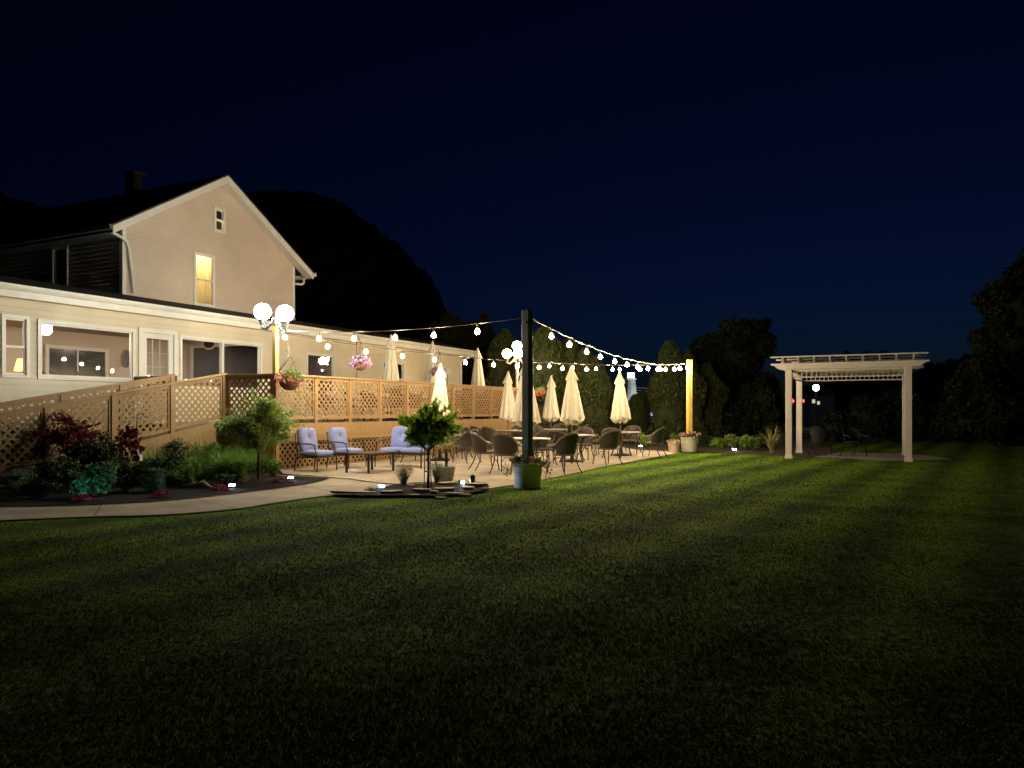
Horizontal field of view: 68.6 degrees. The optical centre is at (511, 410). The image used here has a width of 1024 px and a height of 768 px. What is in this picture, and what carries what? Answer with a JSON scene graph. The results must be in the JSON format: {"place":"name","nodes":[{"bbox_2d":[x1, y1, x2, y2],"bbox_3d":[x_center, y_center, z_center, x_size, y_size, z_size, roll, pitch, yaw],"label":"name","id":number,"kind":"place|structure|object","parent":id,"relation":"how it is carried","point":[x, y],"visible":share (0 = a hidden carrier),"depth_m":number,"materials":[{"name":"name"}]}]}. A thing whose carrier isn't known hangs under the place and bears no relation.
{"place":"outdoors","nodes":[
{"label":"outdoors","id":0,"kind":"place"},
{"bbox_2d":[0,470,328,505],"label":"garden soil","id":1,"kind":"structure","parent":0,"point":[116,494],"depth_m":12.48,"materials":[{"name":"soil"}]},
{"bbox_2d":[0,466,34,494],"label":"shrub","id":2,"kind":"object","parent":1,"relation":"on","point":[14,479],"visible":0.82,"depth_m":12.01,"materials":[{"name":"green plant"}]},
{"bbox_2d":[17,476,60,497],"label":"shrub","id":3,"kind":"object","parent":1,"relation":"on","point":[34,486],"visible":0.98,"depth_m":11.74,"materials":[{"name":"green plant"}]},
{"bbox_2d":[26,455,82,488],"bbox_3d":[-7.789,1.091,12.789,0.730,0.630,0.839,0,0,33],"label":"shrub","id":4,"kind":"object","parent":1,"relation":"on","point":[48,469],"visible":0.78,"depth_m":12.72,"materials":[{"name":"green plant"}]},
{"bbox_2d":[28,411,105,481],"bbox_3d":[-8.249,0.698,14.063,1.342,1.405,1.202,0,0,0],"label":"red maple","id":5,"kind":"object","parent":1,"relation":"on","point":[74,434],"visible":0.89,"depth_m":13.89,"materials":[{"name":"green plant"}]},
{"bbox_2d":[57,431,127,473],"bbox_3d":[-7.860,0.897,14.108,1.058,1.017,1.248,0,0,0],"label":"shrub","id":6,"kind":"object","parent":1,"relation":"on","point":[95,453],"visible":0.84,"depth_m":13.88,"materials":[{"name":"green plant"}]},
{"bbox_2d":[67,461,118,495],"bbox_3d":[-6.721,1.102,12.017,0.753,0.608,0.653,0,0,0],"label":"shrub","id":7,"kind":"object","parent":1,"relation":"on","point":[101,477],"visible":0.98,"depth_m":11.94,"materials":[{"name":"green plant"}]},
{"bbox_2d":[0,373,226,487],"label":"wheelchair ramp","id":8,"kind":"structure","parent":1,"relation":"on","point":[191,430],"depth_m":15.94,"materials":[{"name":"brown wood"}]},
{"bbox_2d":[108,423,146,464],"bbox_3d":[-7.021,0.818,13.740,0.645,1.166,0.607,0,0,0],"label":"rose bush","id":9,"kind":"object","parent":1,"relation":"on","point":[130,434],"visible":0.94,"depth_m":13.67,"materials":[{"name":"red plant"}]},
{"bbox_2d":[109,461,146,491],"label":"shrub","id":10,"kind":"object","parent":1,"relation":"on","point":[125,475],"visible":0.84,"depth_m":12.57,"materials":[{"name":"green plant"}]},
{"bbox_2d":[137,466,167,491],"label":"shrub","id":11,"kind":"object","parent":1,"relation":"on","point":[155,482],"visible":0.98,"depth_m":12.61,"materials":[{"name":"green plant"}]},
{"bbox_2d":[135,451,189,482],"bbox_3d":[-6.465,1.077,13.988,0.926,0.660,0.859,0,0,-42],"label":"shrub","id":12,"kind":"object","parent":1,"relation":"on","point":[156,462],"visible":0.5,"depth_m":13.94,"materials":[{"name":"green plant"}]},
{"bbox_2d":[159,438,193,461],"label":"shrub","id":13,"kind":"object","parent":1,"relation":"on","point":[174,447],"visible":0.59,"depth_m":16.15,"materials":[{"name":"green plant"}]},
{"bbox_2d":[167,461,202,484],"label":"shrub","id":14,"kind":"object","parent":1,"relation":"on","point":[182,475],"visible":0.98,"depth_m":13.55,"materials":[{"name":"green plant"}]},
{"bbox_2d":[179,452,231,480],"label":"daylily clump","id":15,"kind":"object","parent":1,"relation":"on","point":[204,465],"visible":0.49,"depth_m":14.71,"materials":[{"name":"green plant"}]},
{"bbox_2d":[190,441,221,466],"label":"shrub","id":16,"kind":"object","parent":1,"relation":"on","point":[211,448],"visible":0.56,"depth_m":16.13,"materials":[{"name":"green plant"}]},
{"bbox_2d":[190,446,264,477],"bbox_3d":[-5.701,1.037,15.154,1.917,0.781,1.973,0,0,0],"label":"daylily clump","id":17,"kind":"object","parent":1,"relation":"on","point":[225,463],"visible":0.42,"depth_m":15.05,"materials":[{"name":"green plant"}]},
{"bbox_2d":[226,460,249,481],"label":"shrub","id":18,"kind":"object","parent":1,"relation":"on","point":[238,469],"visible":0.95,"depth_m":14.23,"materials":[{"name":"green plant"}]},
{"bbox_2d":[227,442,286,471],"bbox_3d":[-5.809,1.034,16.749,1.972,0.793,1.891,0,0,0],"label":"daylily clump","id":19,"kind":"object","parent":1,"relation":"on","point":[254,463],"visible":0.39,"depth_m":16.64,"materials":[{"name":"green plant"}]},
{"bbox_2d":[213,387,308,478],"bbox_3d":[-4.966,0.465,14.908,1.782,1.870,1.524,0,0,0],"label":"tree","id":20,"kind":"object","parent":1,"relation":"on","point":[264,424],"visible":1,"depth_m":14.61,"materials":[{"name":"green plant"}]},
{"bbox_2d":[262,458,282,475],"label":"shrub","id":21,"kind":"object","parent":1,"relation":"on","point":[272,465],"visible":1,"depth_m":15.55,"materials":[{"name":"green plant"}]},
{"bbox_2d":[0,189,480,417],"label":"hill","id":22,"kind":"structure","parent":0,"point":[370,277],"depth_m":116.41,"materials":[{"name":"plant"}]},
{"bbox_2d":[0,444,676,519],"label":"patio","id":23,"kind":"structure","parent":0,"point":[381,471],"depth_m":14.34,"materials":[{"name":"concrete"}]},
{"bbox_2d":[294,428,336,471],"bbox_3d":[-4.511,0.894,17.198,0.725,0.979,0.696,0,0,26],"label":"cushioned armchair","id":24,"kind":"object","parent":23,"relation":"on","point":[307,442],"visible":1,"depth_m":17.07,"materials":[{"name":"fabric"}]},
{"bbox_2d":[134,373,521,469],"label":"wooden deck","id":25,"kind":"structure","parent":23,"relation":"on","point":[368,433],"depth_m":19.67,"materials":[{"name":"brown wood"}]},
{"bbox_2d":[254,304,293,372],"bbox_3d":[-5.421,-1.080,17.274,1.016,2.760,0.583,0,0,22],"label":"twin globe lamp","id":26,"kind":"object","parent":25,"relation":"on","point":[284,314],"visible":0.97,"depth_m":17.15,"materials":[{"name":"white glass"}]},
{"bbox_2d":[382,334,399,420],"bbox_3d":[-3.696,-1.015,22.889,0.564,2.670,0.578,0,0,-41],"label":"closed umbrella","id":27,"kind":"object","parent":25,"relation":"on","point":[391,372],"visible":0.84,"depth_m":22.76,"materials":[{"name":"beige fabric"}]},
{"bbox_2d":[424,340,437,389],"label":"closed umbrella","id":28,"kind":"object","parent":25,"relation":"on","point":[431,363],"visible":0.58,"depth_m":24.85,"materials":[{"name":"beige fabric"}]},
{"bbox_2d":[470,347,484,418],"bbox_3d":[-1.256,-1.015,27.753,0.583,2.670,0.560,0,0,31],"label":"closed umbrella","id":29,"kind":"object","parent":25,"relation":"on","point":[477,377],"visible":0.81,"depth_m":27.63,"materials":[{"name":"beige fabric"}]},
{"bbox_3d":[-5.137,-0.997,16.985,0.445,0.451,0.086,0,0,0],"label":"shepherd hook","id":30,"kind":"object","parent":25,"relation":"on","visible":0},
{"bbox_2d":[272,363,304,390],"bbox_3d":[-5.020,-0.765,16.883,0.705,0.645,0.698,0,0,0],"label":"hanging basket","id":31,"kind":"object","parent":30,"relation":"hanging from","point":[286,384],"visible":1,"depth_m":16.75,"materials":[{"name":"brown plant"}]},
{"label":"shepherd hook","id":32,"kind":"object","parent":25,"relation":"on","visible":0},
{"bbox_2d":[349,344,372,370],"bbox_3d":[-3.975,-1.405,19.694,0.615,0.734,0.616,0,0,0],"label":"hanging basket","id":33,"kind":"object","parent":32,"relation":"hanging from","point":[356,361],"visible":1,"depth_m":19.58,"materials":[{"name":"pink plant"}]},
{"bbox_2d":[326,427,366,468],"bbox_3d":[-4.009,0.894,18.121,0.725,0.979,0.696,0,0,26],"label":"cushioned armchair","id":34,"kind":"object","parent":23,"relation":"on","point":[337,436],"visible":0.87,"depth_m":18.02,"materials":[{"name":"fabric"}]},
{"bbox_2d":[344,451,395,473],"bbox_3d":[-3.185,1.160,16.864,0.680,0.440,1.000,0,0,26],"label":"coffee table","id":35,"kind":"object","parent":23,"relation":"on","point":[371,453],"visible":0.97,"depth_m":16.69,"materials":[{"name":"brown wood"}]},
{"bbox_2d":[375,426,436,467],"bbox_3d":[-2.606,0.894,18.415,1.376,0.979,0.725,0,0,26],"label":"cushioned loveseat","id":36,"kind":"object","parent":23,"relation":"on","point":[399,446],"visible":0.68,"depth_m":18.43,"materials":[{"name":"fabric"}]},
{"bbox_2d":[333,481,489,494],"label":"island soil","id":37,"kind":"structure","parent":23,"relation":"on","point":[410,491],"depth_m":12.83,"materials":[{"name":"soil"}]},
{"bbox_2d":[389,463,413,484],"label":"ornamental grass","id":38,"kind":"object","parent":37,"relation":"on","point":[405,477],"depth_m":13.70,"materials":[{"name":"green plant"}]},
{"bbox_2d":[397,396,463,488],"bbox_3d":[-1.452,0.574,12.995,1.056,1.653,1.229,0,0,-32],"label":"tree","id":39,"kind":"object","parent":37,"relation":"on","point":[432,427],"visible":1,"depth_m":12.76,"materials":[{"name":"green plant"}]},
{"bbox_2d":[425,460,449,482],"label":"flowering perennial","id":40,"kind":"object","parent":37,"relation":"on","point":[437,474],"visible":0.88,"depth_m":13.89,"materials":[{"name":"green plant"}]},
{"bbox_2d":[430,362,449,460],"bbox_3d":[-1.979,0.025,20.588,0.640,2.710,0.647,1,1,44],"label":"closed umbrella","id":41,"kind":"object","parent":23,"relation":"on","point":[440,391],"visible":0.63,"depth_m":20.46,"materials":[{"name":"beige fabric"}]},
{"bbox_2d":[440,466,454,480],"bbox_3d":[-1.294,1.250,14.707,0.460,0.300,0.458,0,0,0],"label":"fluted pot","id":42,"kind":"object","parent":23,"relation":"on","point":[448,473],"visible":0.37,"depth_m":14.57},
{"bbox_2d":[451,429,481,462],"bbox_3d":[-1.192,0.938,19.872,0.637,0.900,0.615,0,0,45],"label":"wicker chair","id":43,"kind":"object","parent":23,"relation":"on","point":[464,437],"visible":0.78,"depth_m":19.64,"materials":[{"name":"wicker"}]},
{"bbox_2d":[468,432,499,470],"bbox_3d":[-0.658,0.938,17.336,0.637,0.900,0.615,0,0,-20],"label":"wicker chair","id":44,"kind":"object","parent":23,"relation":"on","point":[479,443],"visible":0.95,"depth_m":17.11,"materials":[{"name":"wicker"}]},
{"bbox_2d":[479,426,497,455],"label":"wicker chair","id":45,"kind":"object","parent":23,"relation":"on","point":[487,432],"visible":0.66,"depth_m":22.93,"materials":[{"name":"wicker"}]},
{"bbox_2d":[489,433,521,474],"bbox_3d":[-0.137,0.938,16.414,0.615,0.900,0.637,0,0,25],"label":"wicker chair","id":46,"kind":"object","parent":23,"relation":"on","point":[505,444],"visible":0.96,"depth_m":16.19,"materials":[{"name":"brown wicker"}]},
{"bbox_2d":[499,370,514,433],"bbox_3d":[-0.144,0.025,24.822,0.656,2.710,0.639,0,-1,31],"label":"closed umbrella","id":47,"kind":"object","parent":23,"relation":"on","point":[507,408],"visible":0.9,"depth_m":24.68,"materials":[{"name":"beige fabric"}]},
{"bbox_2d":[502,341,521,446],"bbox_3d":[0.191,-0.609,28.235,1.116,4.018,0.786,0,0,0],"label":"triple globe lamp","id":48,"kind":"object","parent":23,"relation":"on","point":[517,352],"visible":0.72,"depth_m":28.28,"materials":[{"name":"glass"}]},
{"bbox_2d":[512,368,540,426],"bbox_3d":[0.341,0.065,17.695,0.709,2.630,0.709,0,0,8],"label":"closed umbrella","id":49,"kind":"object","parent":23,"relation":"on","point":[517,416],"visible":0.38,"depth_m":17.55,"materials":[{"name":"beige fabric"}]},
{"bbox_2d":[512,437,550,467],"bbox_3d":[0.323,1.021,17.700,1.200,0.735,1.200,0,0,9],"label":"round patio table","id":50,"kind":"object","parent":23,"relation":"on","point":[537,439],"visible":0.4,"depth_m":17.42,"materials":[{"name":"stone"}]},
{"bbox_2d":[533,430,556,464],"bbox_3d":[0.779,0.938,18.786,0.615,0.900,0.637,0,0,27],"label":"wicker chair","id":51,"kind":"object","parent":23,"relation":"on","point":[542,444],"visible":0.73,"depth_m":18.98,"materials":[{"name":"brown wicker"}]},
{"bbox_2d":[533,324,565,428],"bbox_3d":[1.375,-1.116,31.497,2.079,5.031,2.223,0,0,-41],"label":"columnar evergreen","id":52,"kind":"object","parent":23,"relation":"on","point":[546,347],"visible":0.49,"depth_m":30.94,"materials":[{"name":"green plant"}]},
{"bbox_2d":[542,375,559,428],"bbox_3d":[1.375,0.066,26.307,0.613,2.633,0.619,0,0,42],"label":"closed umbrella","id":53,"kind":"object","parent":23,"relation":"on","point":[550,411],"visible":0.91,"depth_m":26.16,"materials":[{"name":"beige fabric"}]},
{"bbox_2d":[547,430,571,463],"bbox_3d":[1.183,0.938,19.063,0.615,0.900,0.637,0,0,24],"label":"wicker chair","id":54,"kind":"object","parent":23,"relation":"on","point":[559,434],"visible":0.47,"depth_m":18.82,"materials":[{"name":"brown wicker"}]},
{"bbox_2d":[545,433,582,473],"bbox_3d":[1.164,0.938,16.518,0.615,0.900,0.637,0,0,-37],"label":"wicker chair","id":55,"kind":"object","parent":23,"relation":"on","point":[566,445],"visible":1,"depth_m":16.30,"materials":[{"name":"brown wicker"}]},
{"bbox_2d":[561,338,579,433],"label":"columnar evergreen","id":56,"kind":"object","parent":23,"relation":"on","point":[569,355],"visible":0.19,"depth_m":31.51,"materials":[{"name":"green plant"}]},
{"bbox_2d":[559,364,584,461],"bbox_3d":[1.617,0.065,20.121,0.714,2.630,0.687,0,-1,-34],"label":"closed umbrella","id":57,"kind":"object","parent":23,"relation":"on","point":[572,413],"visible":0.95,"depth_m":19.96,"materials":[{"name":"beige fabric"}]},
{"bbox_2d":[566,347,593,433],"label":"columnar evergreen","id":58,"kind":"object","parent":23,"relation":"on","point":[581,372],"visible":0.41,"depth_m":30.86,"materials":[{"name":"green plant"}]},
{"bbox_2d":[575,427,594,459],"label":"wicker chair","id":59,"kind":"object","parent":23,"relation":"on","point":[586,440],"visible":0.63,"depth_m":21.33,"materials":[{"name":"wicker"}]},
{"bbox_2d":[580,355,613,443],"bbox_3d":[3.473,-0.432,31.018,1.601,3.719,1.552,0,0,42],"label":"columnar evergreen","id":60,"kind":"object","parent":23,"relation":"on","point":[600,397],"visible":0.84,"depth_m":30.53,"materials":[{"name":"green plant"}]},
{"bbox_2d":[591,430,622,465],"bbox_3d":[2.440,0.938,19.115,0.615,0.900,0.637,0,0,-30],"label":"wicker chair","id":61,"kind":"object","parent":23,"relation":"on","point":[608,440],"visible":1,"depth_m":18.90,"materials":[{"name":"wicker"}]},
{"bbox_2d":[610,369,630,455],"bbox_3d":[3.310,0.065,22.903,0.632,2.630,0.640,-1,0,-3],"label":"closed umbrella","id":62,"kind":"object","parent":23,"relation":"on","point":[620,412],"visible":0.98,"depth_m":22.76,"materials":[{"name":"beige fabric"}]},
{"bbox_2d":[622,425,641,453],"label":"wicker chair","id":63,"kind":"object","parent":23,"relation":"on","point":[634,437],"visible":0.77,"depth_m":24.16,"materials":[{"name":"brown wicker"}]},
{"bbox_2d":[641,427,667,457],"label":"wicker chair","id":64,"kind":"object","parent":23,"relation":"on","point":[657,436],"visible":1,"depth_m":22.00,"materials":[{"name":"wicker"}]},
{"bbox_2d":[0,412,1023,767],"bbox_3d":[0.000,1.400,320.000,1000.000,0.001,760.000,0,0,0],"label":"lawn","id":65,"kind":"structure","parent":0,"point":[870,446],"depth_m":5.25,"materials":[{"name":"plant"}]},
{"bbox_2d":[0,419,57,467],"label":"shrub","id":66,"kind":"object","parent":65,"relation":"on","point":[17,454],"visible":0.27,"depth_m":14.36,"materials":[{"name":"green plant"}]},
{"bbox_2d":[0,165,475,461],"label":"restaurant building","id":67,"kind":"structure","parent":65,"relation":"on","point":[181,281],"depth_m":21.60,"materials":[{"name":"beige plastic"}]},
{"bbox_2d":[1,314,29,378],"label":"window","id":68,"kind":"structure","parent":67,"relation":"in","point":[25,320],"depth_m":16.33,"materials":[{"name":"white wood"}]},
{"bbox_2d":[51,246,68,285],"bbox_3d":[-12.681,-3.900,21.078,0.720,1.400,0.095,0,0,26],"label":"side window","id":69,"kind":"structure","parent":67,"relation":"in","point":[53,250],"depth_m":21.17,"materials":[{"name":"black glass"}]},
{"bbox_2d":[44,344,108,376],"bbox_3d":[-12.282,-1.150,21.206,0.060,1.300,1.850,0,0,26],"label":"back window","id":70,"kind":"structure","parent":67,"relation":"in","point":[60,359],"depth_m":21.17,"materials":[{"name":"glass"}]},
{"bbox_2d":[37,318,135,381],"bbox_3d":[-10.025,-1.365,17.759,0.105,1.350,2.436,0,0,26],"label":"window","id":71,"kind":"structure","parent":67,"relation":"in","point":[132,332],"depth_m":17.68,"materials":[{"name":"white wood"}]},
{"bbox_2d":[143,332,172,421],"bbox_3d":[-9.208,-0.843,19.454,0.074,2.285,0.933,0,0,26],"label":"door","id":72,"kind":"structure","parent":67,"relation":"in","point":[152,336],"depth_m":19.48,"materials":[{"name":"white wood"}]},
{"bbox_2d":[193,251,214,307],"bbox_3d":[-9.196,-3.870,22.310,0.176,1.560,0.865,0,0,26],"label":"upper window","id":73,"kind":"structure","parent":67,"relation":"in","point":[204,264],"depth_m":22.38,"materials":[{"name":"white glass"}]},
{"bbox_2d":[214,206,225,233],"bbox_3d":[-8.907,-5.780,22.802,0.095,0.740,0.428,0,0,26],"label":"upper window","id":74,"kind":"structure","parent":67,"relation":"in","point":[223,211],"depth_m":22.86,"materials":[{"name":"white wood"}]},
{"bbox_2d":[179,335,261,391],"bbox_3d":[-8.241,-1.285,21.361,0.105,1.470,2.955,0,0,26],"label":"window","id":75,"kind":"structure","parent":67,"relation":"in","point":[222,341],"depth_m":21.30,"materials":[{"name":"white wood"}]},
{"bbox_2d":[306,352,334,393],"bbox_3d":[-6.406,-1.225,25.068,0.105,1.350,1.397,0,0,26],"label":"window","id":76,"kind":"structure","parent":67,"relation":"in","point":[308,353],"depth_m":25.49,"materials":[{"name":"white wood"}]},
{"bbox_2d":[421,310,492,357],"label":"wispy tree","id":77,"kind":"object","parent":65,"relation":"on","point":[458,336],"visible":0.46,"depth_m":41.56,"materials":[{"name":"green plant"}]},
{"bbox_2d":[462,324,496,417],"bbox_3d":[-1.770,-1.616,39.935,3.532,6.070,2.087,0,0,0],"label":"wispy tree","id":78,"kind":"object","parent":65,"relation":"on","point":[481,341],"visible":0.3,"depth_m":39.58,"materials":[{"name":"green plant"}]},
{"bbox_2d":[485,328,515,417],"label":"columnar evergreen","id":79,"kind":"object","parent":65,"relation":"on","point":[503,340],"visible":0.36,"depth_m":33.45,"materials":[{"name":"green plant"}]},
{"bbox_2d":[510,340,521,398],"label":"columnar evergreen","id":80,"kind":"object","parent":65,"relation":"on","point":[513,374],"visible":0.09,"depth_m":32.59,"materials":[{"name":"green plant"}]},
{"bbox_2d":[512,463,541,488],"bbox_3d":[0.280,1.175,13.550,0.557,0.450,0.556,0,0,0],"label":"planter","id":81,"kind":"object","parent":65,"relation":"on","point":[526,476],"visible":0.83,"depth_m":13.33,"materials":[{"name":"white plastic"}]},
{"bbox_2d":[501,453,552,479],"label":"potted flowers","id":82,"kind":"object","parent":81,"relation":"in","point":[516,459],"visible":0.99,"depth_m":13.43,"materials":[{"name":"green plant"}]},
{"bbox_2d":[522,307,532,463],"bbox_3d":[0.270,-0.235,13.537,0.145,3.271,0.178,0,0,39],"label":"green post","id":83,"kind":"object","parent":65,"relation":"on","point":[527,383],"visible":0.86,"depth_m":13.50,"materials":[{"name":"paint"}]},
{"bbox_2d":[277,318,521,340],"bbox_3d":[-2.573,-1.633,15.378,6.778,0.428,0.101,0,0,33],"label":"string light","id":84,"kind":"object","parent":83,"relation":"hanging from","point":[477,331],"visible":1,"depth_m":15.21,"materials":[{"name":"glass"}]},
{"bbox_2d":[533,318,687,370],"bbox_3d":[3.120,-1.407,19.375,0.100,0.626,12.962,0,0,26],"label":"string light","id":85,"kind":"object","parent":83,"relation":"hanging from","point":[551,336],"visible":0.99,"depth_m":17.61,"materials":[{"name":"glass"}]},
{"bbox_2d":[622,369,636,426],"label":"lighthouse","id":86,"kind":"object","parent":65,"relation":"on","point":[630,384],"visible":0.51,"depth_m":51.72,"materials":[{"name":"grey"}]},
{"bbox_2d":[680,316,784,435],"bbox_3d":[10.558,-1.588,36.962,5.524,6.148,3.472,0,0,0],"label":"broadleaf tree","id":87,"kind":"object","parent":65,"relation":"on","point":[736,352],"visible":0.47,"depth_m":36.24,"materials":[{"name":"green plant"}]},
{"bbox_2d":[792,384,838,424],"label":"distant building","id":88,"kind":"structure","parent":65,"relation":"on","point":[826,395],"depth_m":70.00,"materials":[{"name":"concrete"}]},
{"bbox_2d":[770,352,929,461],"bbox_3d":[10.098,-0.070,22.477,4.070,2.940,4.030,0,0,26],"label":"pergola","id":89,"kind":"object","parent":65,"relation":"on","point":[800,368],"visible":0.99,"depth_m":21.66,"materials":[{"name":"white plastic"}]},
{"bbox_2d":[816,452,951,460],"bbox_3d":[11.195,1.384,22.377,3.428,0.001,3.795,0,0,37],"label":"gravel pad","id":90,"kind":"object","parent":65,"relation":"on","point":[878,456],"visible":1,"depth_m":22.48,"materials":[{"name":"gravel"}]},
{"bbox_2d":[808,426,833,455],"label":"wicker chair","id":91,"kind":"object","parent":90,"relation":"on","point":[818,434],"visible":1,"depth_m":22.96,"materials":[{"name":"brown wicker"}]},
{"bbox_2d":[839,426,868,456],"bbox_3d":[10.342,0.938,22.739,0.615,0.900,0.637,0,0,-11],"label":"wicker chair","id":92,"kind":"object","parent":90,"relation":"on","point":[851,435],"visible":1,"depth_m":22.91,"materials":[{"name":"brown wicker"}]},
{"bbox_2d":[823,351,970,411],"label":"broadleaf tree","id":93,"kind":"object","parent":65,"relation":"on","point":[928,382],"visible":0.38,"depth_m":73.46,"materials":[{"name":"green plant"}]},
{"bbox_2d":[936,247,1023,445],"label":"broadleaf tree","id":94,"kind":"object","parent":65,"relation":"on","point":[985,385],"visible":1,"depth_m":29.45,"materials":[{"name":"green plant"}]},
{"bbox_2d":[0,0,1023,411],"label":"sky","id":95,"kind":"structure","parent":0,"point":[634,176],"materials":[{"name":"blue"}]},
{"bbox_2d":[617,440,838,455],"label":"back bed soil","id":96,"kind":"structure","parent":0,"point":[779,449],"depth_m":26.57,"materials":[{"name":"soil"}]},
{"bbox_2d":[623,394,646,441],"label":"columnar evergreen","id":97,"kind":"object","parent":96,"relation":"on","point":[636,407],"visible":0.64,"depth_m":32.70,"materials":[{"name":"green plant"}]},
{"bbox_2d":[638,390,651,434],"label":"columnar evergreen","id":98,"kind":"object","parent":96,"relation":"on","point":[645,399],"visible":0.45,"depth_m":33.72,"materials":[{"name":"green plant"}]},
{"bbox_2d":[646,340,685,443],"bbox_3d":[6.692,-0.796,32.035,1.881,4.414,1.984,0,0,-40],"label":"columnar evergreen","id":99,"kind":"object","parent":96,"relation":"on","point":[666,392],"visible":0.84,"depth_m":31.47,"materials":[{"name":"green plant"}]},
{"bbox_2d":[686,360,691,435],"bbox_3d":[5.960,-0.150,25.200,0.150,3.100,0.150,0,0,-14],"label":"yellow post","id":100,"kind":"object","parent":96,"relation":"on","point":[689,398],"visible":0.67,"depth_m":25.13,"materials":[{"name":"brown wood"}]},
{"bbox_2d":[279,333,687,370],"bbox_3d":[0.266,-1.482,21.203,13.914,0.608,0.102,0,0,-35],"label":"string light","id":101,"kind":"object","parent":100,"relation":"hanging from","point":[465,361],"visible":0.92,"depth_m":20.19,"materials":[{"name":"glass"}]},
{"bbox_2d":[680,437,698,451],"bbox_3d":[5.960,1.150,25.200,0.598,0.500,0.598,0,0,0],"label":"planter","id":102,"kind":"object","parent":96,"relation":"on","point":[689,444],"visible":0.94,"depth_m":24.97,"materials":[{"name":"ceramic"}]},
{"bbox_2d":[681,350,710,442],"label":"columnar evergreen","id":103,"kind":"object","parent":96,"relation":"on","point":[699,390],"visible":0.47,"depth_m":31.94,"materials":[{"name":"green plant"}]},
{"bbox_2d":[698,362,729,438],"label":"columnar evergreen","id":104,"kind":"object","parent":96,"relation":"on","point":[716,400],"visible":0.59,"depth_m":32.92,"materials":[{"name":"green plant"}]},
{"bbox_2d":[739,434,760,449],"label":"shrub","id":105,"kind":"object","parent":96,"relation":"on","point":[749,441],"visible":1,"depth_m":25.88,"materials":[{"name":"green plant"}]},
{"bbox_2d":[722,375,784,440],"bbox_3d":[10.066,-0.080,34.081,4.774,3.092,2.232,0,0,0],"label":"dark bush","id":106,"kind":"object","parent":96,"relation":"on","point":[753,408],"visible":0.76,"depth_m":33.53,"materials":[{"name":"green plant"}]},
{"bbox_2d":[754,425,782,452],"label":"yucca","id":107,"kind":"object","parent":96,"relation":"on","point":[771,443],"visible":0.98,"depth_m":24.19,"materials":[{"name":"green plant"}]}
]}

